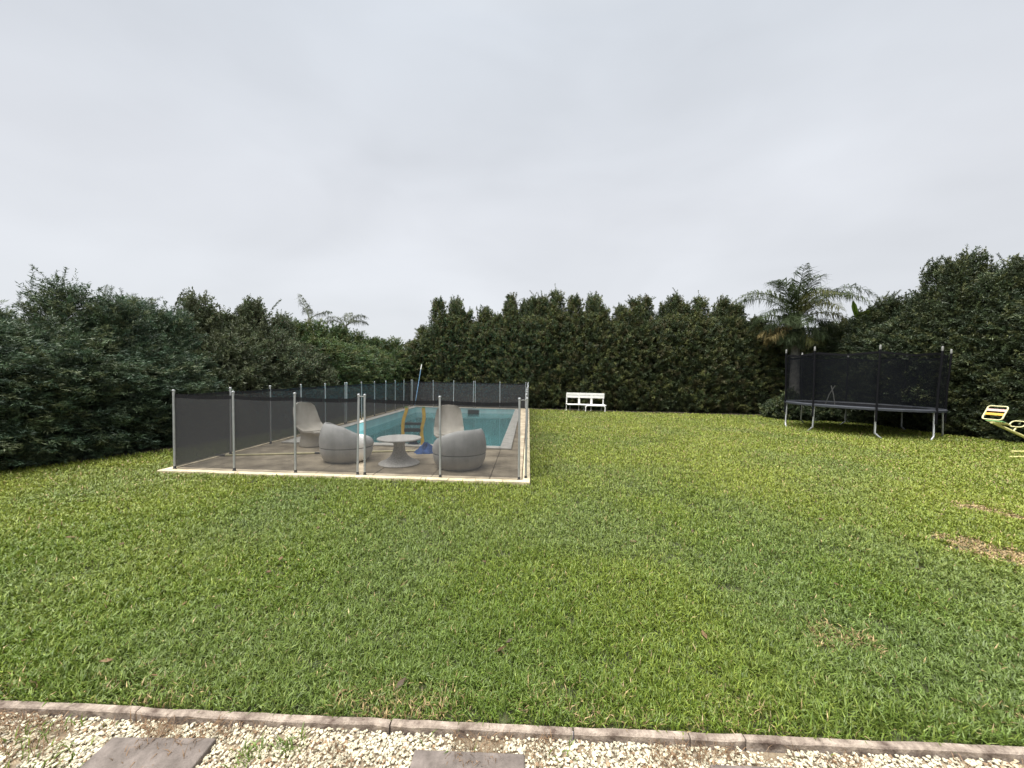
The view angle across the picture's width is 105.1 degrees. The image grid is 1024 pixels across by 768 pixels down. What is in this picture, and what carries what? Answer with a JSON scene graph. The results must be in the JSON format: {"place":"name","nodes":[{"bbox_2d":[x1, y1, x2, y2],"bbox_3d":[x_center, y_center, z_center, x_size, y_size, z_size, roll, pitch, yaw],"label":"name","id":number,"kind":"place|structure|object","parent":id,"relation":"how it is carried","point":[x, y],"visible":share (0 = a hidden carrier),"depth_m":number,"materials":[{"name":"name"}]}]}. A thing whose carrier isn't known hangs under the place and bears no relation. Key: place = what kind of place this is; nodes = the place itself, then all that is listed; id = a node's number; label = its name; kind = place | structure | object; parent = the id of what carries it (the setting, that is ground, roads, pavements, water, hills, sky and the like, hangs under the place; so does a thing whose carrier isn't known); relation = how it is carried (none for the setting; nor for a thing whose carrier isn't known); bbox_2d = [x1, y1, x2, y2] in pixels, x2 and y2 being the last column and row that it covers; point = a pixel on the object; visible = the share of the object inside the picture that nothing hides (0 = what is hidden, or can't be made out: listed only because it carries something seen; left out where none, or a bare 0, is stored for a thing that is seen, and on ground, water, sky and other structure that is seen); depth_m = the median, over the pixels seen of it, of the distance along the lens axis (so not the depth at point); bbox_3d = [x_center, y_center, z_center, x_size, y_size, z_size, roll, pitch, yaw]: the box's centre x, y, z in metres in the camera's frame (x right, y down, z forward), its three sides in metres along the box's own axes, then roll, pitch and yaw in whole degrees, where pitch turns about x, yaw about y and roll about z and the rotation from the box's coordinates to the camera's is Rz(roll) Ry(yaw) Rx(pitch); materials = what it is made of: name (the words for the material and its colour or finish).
{"place":"outdoors","nodes":[
{"label":"outdoors","id":0,"kind":"place"},
{"bbox_2d":[177,409,525,479],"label":"pool deck","id":1,"kind":"structure","parent":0,"point":[522,433],"depth_m":5.99,"materials":[{"name":"beige stone"}]},
{"bbox_2d":[181,382,345,398],"bbox_3d":[-5.019,0.636,8.747,0.064,1.238,5.539,1,1,2],"label":"pool fence","id":2,"kind":"object","parent":1,"relation":"on","point":[330,392],"visible":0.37,"depth_m":9.16,"materials":[{"name":"metal"}]},
{"bbox_2d":[172,390,359,474],"bbox_3d":[-3.719,0.734,5.906,2.889,1.267,0.062,1,1,2],"label":"pool fence","id":3,"kind":"object","parent":1,"relation":"on","point":[294,433],"visible":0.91,"depth_m":5.92,"materials":[{"name":"fabric"}]},
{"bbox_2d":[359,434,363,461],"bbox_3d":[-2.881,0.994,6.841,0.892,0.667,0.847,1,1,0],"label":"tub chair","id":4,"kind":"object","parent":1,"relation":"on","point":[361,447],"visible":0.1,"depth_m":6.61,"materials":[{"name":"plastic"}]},
{"bbox_2d":[346,380,411,418],"bbox_3d":[-4.755,0.495,14.755,0.061,1.239,6.410,1,1,2],"label":"pool fence","id":5,"kind":"object","parent":1,"relation":"on","point":[400,391],"visible":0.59,"depth_m":14.28,"materials":[{"name":"fabric"}]},
{"bbox_2d":[363,394,520,479],"bbox_3d":[-1.044,0.794,5.803,2.360,1.262,0.057,1,1,2],"label":"pool fence","id":6,"kind":"object","parent":1,"relation":"on","point":[440,437],"visible":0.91,"depth_m":5.81,"materials":[{"name":"metal"}]},
{"bbox_2d":[412,380,473,401],"bbox_3d":[-3.171,0.450,17.954,2.866,1.267,0.054,1,1,2],"label":"pool fence","id":7,"kind":"object","parent":1,"relation":"on","point":[448,391],"visible":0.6,"depth_m":17.96,"materials":[{"name":"fabric"}]},
{"bbox_2d":[475,381,525,408],"bbox_3d":[-0.530,0.509,17.855,2.356,1.261,0.054,1,1,2],"label":"pool fence","id":8,"kind":"object","parent":1,"relation":"on","point":[495,392],"visible":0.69,"depth_m":17.86,"materials":[{"name":"fabric"}]},
{"bbox_2d":[0,406,1004,471],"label":"soil bed","id":9,"kind":"object","parent":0,"point":[541,408],"visible":0.03,"depth_m":14.66,"materials":[{"name":"brown soil"}]},
{"bbox_2d":[0,299,116,471],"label":"hedge tree","id":10,"kind":"object","parent":9,"relation":"on","point":[58,373],"visible":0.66,"depth_m":5.98,"materials":[{"name":"green plant"}]},
{"bbox_2d":[0,263,196,469],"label":"hedge tree","id":11,"kind":"object","parent":9,"relation":"on","point":[95,328],"visible":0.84,"depth_m":6.82,"materials":[{"name":"green plant"}]},
{"bbox_2d":[86,287,238,454],"bbox_3d":[-7.826,-0.234,8.386,3.684,3.569,3.718,0,1,-16],"label":"hedge tree","id":12,"kind":"object","parent":9,"relation":"on","point":[174,327],"visible":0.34,"depth_m":8.15,"materials":[{"name":"green plant"}]},
{"bbox_2d":[168,286,290,428],"bbox_3d":[-7.643,-0.441,9.798,3.475,3.865,3.654,1,1,4],"label":"hedge tree","id":13,"kind":"object","parent":9,"relation":"on","point":[243,375],"visible":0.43,"depth_m":9.42,"materials":[{"name":"green plant"}]},
{"bbox_2d":[219,293,316,390],"bbox_3d":[-7.254,-0.511,11.097,3.414,4.025,3.203,0,1,-15],"label":"hedge tree","id":14,"kind":"object","parent":9,"relation":"on","point":[248,317],"visible":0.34,"depth_m":10.84,"materials":[{"name":"green plant"}]},
{"bbox_2d":[267,309,339,386],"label":"hedge tree","id":15,"kind":"object","parent":9,"relation":"on","point":[326,376],"visible":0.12,"depth_m":12.37,"materials":[{"name":"green plant"}]},
{"bbox_2d":[297,295,331,319],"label":"palm tree","id":16,"kind":"object","parent":9,"relation":"on","point":[308,312],"visible":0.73,"depth_m":17.14,"materials":[{"name":"green plant"}]},
{"bbox_2d":[290,316,369,385],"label":"hedge tree","id":17,"kind":"object","parent":9,"relation":"on","point":[308,334],"visible":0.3,"depth_m":13.96,"materials":[{"name":"green plant"}]},
{"bbox_2d":[325,312,368,326],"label":"palm tree","id":18,"kind":"object","parent":9,"relation":"on","point":[352,320],"visible":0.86,"depth_m":17.81,"materials":[{"name":"green plant"}]},
{"bbox_2d":[321,322,383,383],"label":"hedge tree","id":19,"kind":"object","parent":9,"relation":"on","point":[343,333],"visible":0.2,"depth_m":15.63,"materials":[{"name":"green plant"}]},
{"bbox_2d":[348,328,396,382],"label":"hedge tree","id":20,"kind":"object","parent":9,"relation":"on","point":[381,356],"visible":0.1,"depth_m":17.44,"materials":[{"name":"green plant"}]},
{"bbox_2d":[366,336,408,381],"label":"hedge tree","id":21,"kind":"object","parent":9,"relation":"on","point":[376,342],"visible":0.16,"depth_m":18.89,"materials":[{"name":"green plant"}]},
{"bbox_2d":[375,335,421,400],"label":"hedge tree","id":22,"kind":"object","parent":9,"relation":"on","point":[394,346],"visible":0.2,"depth_m":19.52,"materials":[{"name":"green plant"}]},
{"bbox_2d":[396,324,444,399],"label":"hedge tree","id":23,"kind":"object","parent":9,"relation":"on","point":[418,349],"visible":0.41,"depth_m":19.34,"materials":[{"name":"green plant"}]},
{"bbox_2d":[425,294,480,382],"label":"hedge tree","id":24,"kind":"object","parent":9,"relation":"on","point":[448,329],"visible":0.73,"depth_m":19.06,"materials":[{"name":"green plant"}]},
{"bbox_2d":[455,304,508,401],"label":"hedge tree","id":25,"kind":"object","parent":9,"relation":"on","point":[481,328],"visible":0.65,"depth_m":19.07,"materials":[{"name":"green plant"}]},
{"bbox_2d":[485,292,535,403],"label":"hedge tree","id":26,"kind":"object","parent":9,"relation":"on","point":[510,320],"visible":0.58,"depth_m":18.79,"materials":[{"name":"green plant"}]},
{"bbox_2d":[503,292,562,407],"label":"hedge tree","id":27,"kind":"object","parent":9,"relation":"on","point":[530,321],"visible":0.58,"depth_m":18.50,"materials":[{"name":"green plant"}]},
{"bbox_2d":[528,286,583,407],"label":"hedge tree","id":28,"kind":"object","parent":9,"relation":"on","point":[553,313],"visible":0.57,"depth_m":18.54,"materials":[{"name":"green plant"}]},
{"bbox_2d":[560,291,620,409],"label":"hedge tree","id":29,"kind":"object","parent":9,"relation":"on","point":[588,320],"visible":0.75,"depth_m":18.41,"materials":[{"name":"green plant"}]},
{"bbox_2d":[586,303,649,410],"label":"hedge tree","id":30,"kind":"object","parent":9,"relation":"on","point":[619,327],"visible":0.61,"depth_m":18.18,"materials":[{"name":"green plant"}]},
{"bbox_2d":[618,293,679,411],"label":"hedge tree","id":31,"kind":"object","parent":9,"relation":"on","point":[649,328],"visible":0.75,"depth_m":18.11,"materials":[{"name":"green plant"}]},
{"bbox_2d":[646,288,708,411],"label":"hedge tree","id":32,"kind":"object","parent":9,"relation":"on","point":[669,310],"visible":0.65,"depth_m":18.19,"materials":[{"name":"green plant"}]},
{"bbox_2d":[663,290,734,412],"bbox_3d":[8.812,-1.436,18.783,3.326,6.079,3.225,1,1,3],"label":"hedge tree","id":33,"kind":"object","parent":9,"relation":"on","point":[705,327],"visible":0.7,"depth_m":17.88,"materials":[{"name":"green plant"}]},
{"bbox_2d":[705,294,761,413],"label":"hedge tree","id":34,"kind":"object","parent":9,"relation":"on","point":[732,323],"visible":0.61,"depth_m":17.97,"materials":[{"name":"green plant"}]},
{"bbox_2d":[726,314,784,413],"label":"hedge tree","id":35,"kind":"object","parent":9,"relation":"on","point":[763,353],"visible":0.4,"depth_m":17.90,"materials":[{"name":"green plant"}]},
{"bbox_2d":[755,317,818,402],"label":"hedge tree","id":36,"kind":"object","parent":9,"relation":"on","point":[781,381],"visible":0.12,"depth_m":17.78,"materials":[{"name":"green plant"}]},
{"bbox_2d":[728,263,881,354],"bbox_3d":[12.195,-1.589,16.880,4.953,6.146,4.645,1,1,0],"label":"palm tree","id":37,"kind":"object","parent":9,"relation":"on","point":[793,335],"visible":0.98,"depth_m":16.17,"materials":[{"name":"green plant"}]},
{"bbox_2d":[807,314,852,382],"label":"hedge tree","id":38,"kind":"object","parent":9,"relation":"on","point":[833,347],"visible":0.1,"depth_m":16.72,"materials":[{"name":"green plant"}]},
{"bbox_2d":[851,301,871,350],"bbox_3d":[13.863,-0.876,15.582,0.738,4.860,0.614,0,2,-33],"label":"banana plant","id":39,"kind":"object","parent":9,"relation":"on","point":[855,308],"visible":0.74,"depth_m":15.68,"materials":[{"name":"green plant"}]},
{"bbox_2d":[835,289,915,426],"bbox_3d":[14.653,-0.896,15.218,3.977,5.386,4.005,1,1,15],"label":"hedge tree","id":40,"kind":"object","parent":9,"relation":"on","point":[881,312],"visible":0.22,"depth_m":15.20,"materials":[{"name":"green plant"}]},
{"bbox_2d":[857,292,972,430],"bbox_3d":[14.776,-0.822,14.058,4.276,5.352,4.111,0,1,-11],"label":"hedge tree","id":41,"kind":"object","parent":9,"relation":"on","point":[895,324],"visible":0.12,"depth_m":13.78,"materials":[{"name":"green plant"}]},
{"bbox_2d":[886,245,1015,436],"bbox_3d":[14.738,-1.321,12.802,3.867,6.563,3.808,1,1,1],"label":"hedge tree","id":42,"kind":"object","parent":9,"relation":"on","point":[943,296],"visible":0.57,"depth_m":12.41,"materials":[{"name":"green plant"}]},
{"bbox_2d":[930,252,1023,441],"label":"hedge tree","id":43,"kind":"object","parent":9,"relation":"on","point":[1005,286],"visible":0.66,"depth_m":11.49,"materials":[{"name":"green plant"}]},
{"bbox_2d":[970,300,1023,442],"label":"hedge tree","id":44,"kind":"object","parent":9,"relation":"on","point":[1005,389],"visible":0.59,"depth_m":10.79,"materials":[{"name":"green plant"}]},
{"bbox_2d":[490,439,524,479],"bbox_3d":[-2.249,1.239,11.900,5.334,0.064,12.168,1,1,2],"label":"deck bed","id":45,"kind":"object","parent":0,"point":[523,460],"depth_m":7.17,"materials":[{"name":"beige concrete"}]},
{"bbox_2d":[0,712,1023,767],"bbox_3d":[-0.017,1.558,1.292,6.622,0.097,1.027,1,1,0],"label":"gravel","id":46,"kind":"structure","parent":0,"point":[81,756],"depth_m":1.65,"materials":[{"name":"beige gravel"}]},
{"bbox_2d":[0,700,142,722],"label":"edging board","id":47,"kind":"object","parent":46,"relation":"on","point":[111,712],"visible":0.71,"depth_m":1.78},
{"bbox_2d":[80,737,215,767],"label":"stepping stone","id":48,"kind":"object","parent":46,"relation":"on","point":[113,748],"visible":0.82,"depth_m":1.59,"materials":[{"name":"concrete"}]},
{"bbox_2d":[135,707,391,734],"bbox_3d":[-1.121,1.545,1.767,1.154,0.109,0.042,1,1,2],"label":"edging board","id":49,"kind":"object","parent":46,"relation":"on","point":[370,724],"visible":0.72,"depth_m":1.75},
{"bbox_2d":[0,712,832,767],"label":"weeds","id":50,"kind":"object","parent":46,"relation":"on","point":[238,762],"visible":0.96,"depth_m":1.64,"materials":[{"name":"green plant"}]},
{"bbox_2d":[410,750,524,767],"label":"stepping stone","id":51,"kind":"object","parent":46,"relation":"on","point":[428,759],"visible":1,"depth_m":1.59,"materials":[{"name":"concrete"}]},
{"bbox_2d":[390,719,572,742],"bbox_3d":[-0.136,1.567,1.741,0.804,0.108,0.042,1,1,1],"label":"edging board","id":52,"kind":"object","parent":46,"relation":"on","point":[426,727],"visible":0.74,"depth_m":1.73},
{"bbox_2d":[0,707,1023,767],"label":"dry straw","id":53,"kind":"object","parent":46,"relation":"on","point":[148,728],"visible":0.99,"depth_m":1.66,"materials":[{"name":"plant"}]},
{"bbox_2d":[573,727,689,748],"bbox_3d":[0.521,1.582,1.725,0.498,0.108,0.040,1,1,2],"label":"edging board","id":54,"kind":"object","parent":46,"relation":"on","point":[609,735],"visible":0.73,"depth_m":1.71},
{"bbox_2d":[688,732,744,750],"bbox_3d":[0.892,1.590,1.716,0.233,0.108,0.041,1,1,2],"label":"edging board","id":55,"kind":"object","parent":46,"relation":"on","point":[737,739],"visible":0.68,"depth_m":1.70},
{"bbox_2d":[710,765,783,767],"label":"stepping stone","id":56,"kind":"object","parent":46,"relation":"on","point":[722,766],"visible":1,"depth_m":1.59,"materials":[{"name":"concrete"}]},
{"bbox_2d":[742,734,1023,764],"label":"edging board","id":57,"kind":"object","parent":46,"relation":"on","point":[914,749],"visible":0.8,"depth_m":1.68,"materials":[{"name":"beige concrete"}]},
{"bbox_2d":[0,409,1023,752],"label":"lawn","id":58,"kind":"structure","parent":0,"point":[574,695],"depth_m":2.85,"materials":[{"name":"green plant"}]},
{"bbox_2d":[157,408,529,484],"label":"pool kerb","id":59,"kind":"structure","parent":58,"relation":"on","point":[393,478],"depth_m":5.77,"materials":[{"name":"beige stone"}]},
{"bbox_2d":[524,386,528,477],"bbox_3d":[0.334,0.751,8.748,0.066,1.239,5.876,1,1,3],"label":"pool fence","id":60,"kind":"object","parent":59,"relation":"on","point":[526,422],"visible":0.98,"depth_m":5.83,"materials":[{"name":"metal"}]},
{"bbox_2d":[21,429,1017,695],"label":"fallen leaves","id":61,"kind":"object","parent":58,"relation":"on","point":[401,681],"visible":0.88,"depth_m":2.39,"materials":[{"name":"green plant"}]},
{"bbox_2d":[566,392,605,411],"bbox_3d":[3.296,0.823,17.524,1.750,0.825,0.651,1,1,0],"label":"garden bench","id":62,"kind":"object","parent":58,"relation":"on","point":[580,395],"visible":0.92,"depth_m":17.72,"materials":[{"name":"white paint"}]},
{"bbox_2d":[757,389,824,420],"bbox_3d":[11.402,0.908,16.126,2.150,1.681,2.440,1,1,6],"label":"bush","id":63,"kind":"object","parent":58,"relation":"on","point":[773,408],"visible":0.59,"depth_m":15.58,"materials":[{"name":"green plant"}]},
{"bbox_2d":[816,406,861,422],"bbox_3d":[12.948,1.026,15.938,2.150,1.429,2.440,1,2,30],"label":"bush","id":64,"kind":"object","parent":58,"relation":"on","point":[834,414],"visible":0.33,"depth_m":15.13,"materials":[{"name":"green plant"}]},
{"bbox_2d":[784,345,952,439],"bbox_3d":[11.215,0.236,12.695,3.940,2.679,3.940,2,1,0],"label":"trampoline","id":65,"kind":"object","parent":58,"relation":"on","point":[880,380],"visible":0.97,"depth_m":11.15,"materials":[{"name":"fabric"}]},
{"bbox_2d":[982,405,1023,457],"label":"seesaw","id":66,"kind":"object","parent":58,"relation":"on","point":[999,423],"visible":0.99,"depth_m":8.72,"materials":[{"name":"yellow paint"}]},
{"bbox_2d":[0,0,1023,349],"label":"sky","id":67,"kind":"structure","parent":0,"point":[378,160],"materials":[{"name":"grey"}]},
{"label":"pool floor","id":68,"kind":"structure","parent":0,"visible":0},
{"bbox_2d":[359,423,363,434],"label":"pool wall","id":69,"kind":"structure","parent":68,"relation":"on","point":[361,428],"depth_m":11.69,"materials":[{"name":"paint"}]}
]}

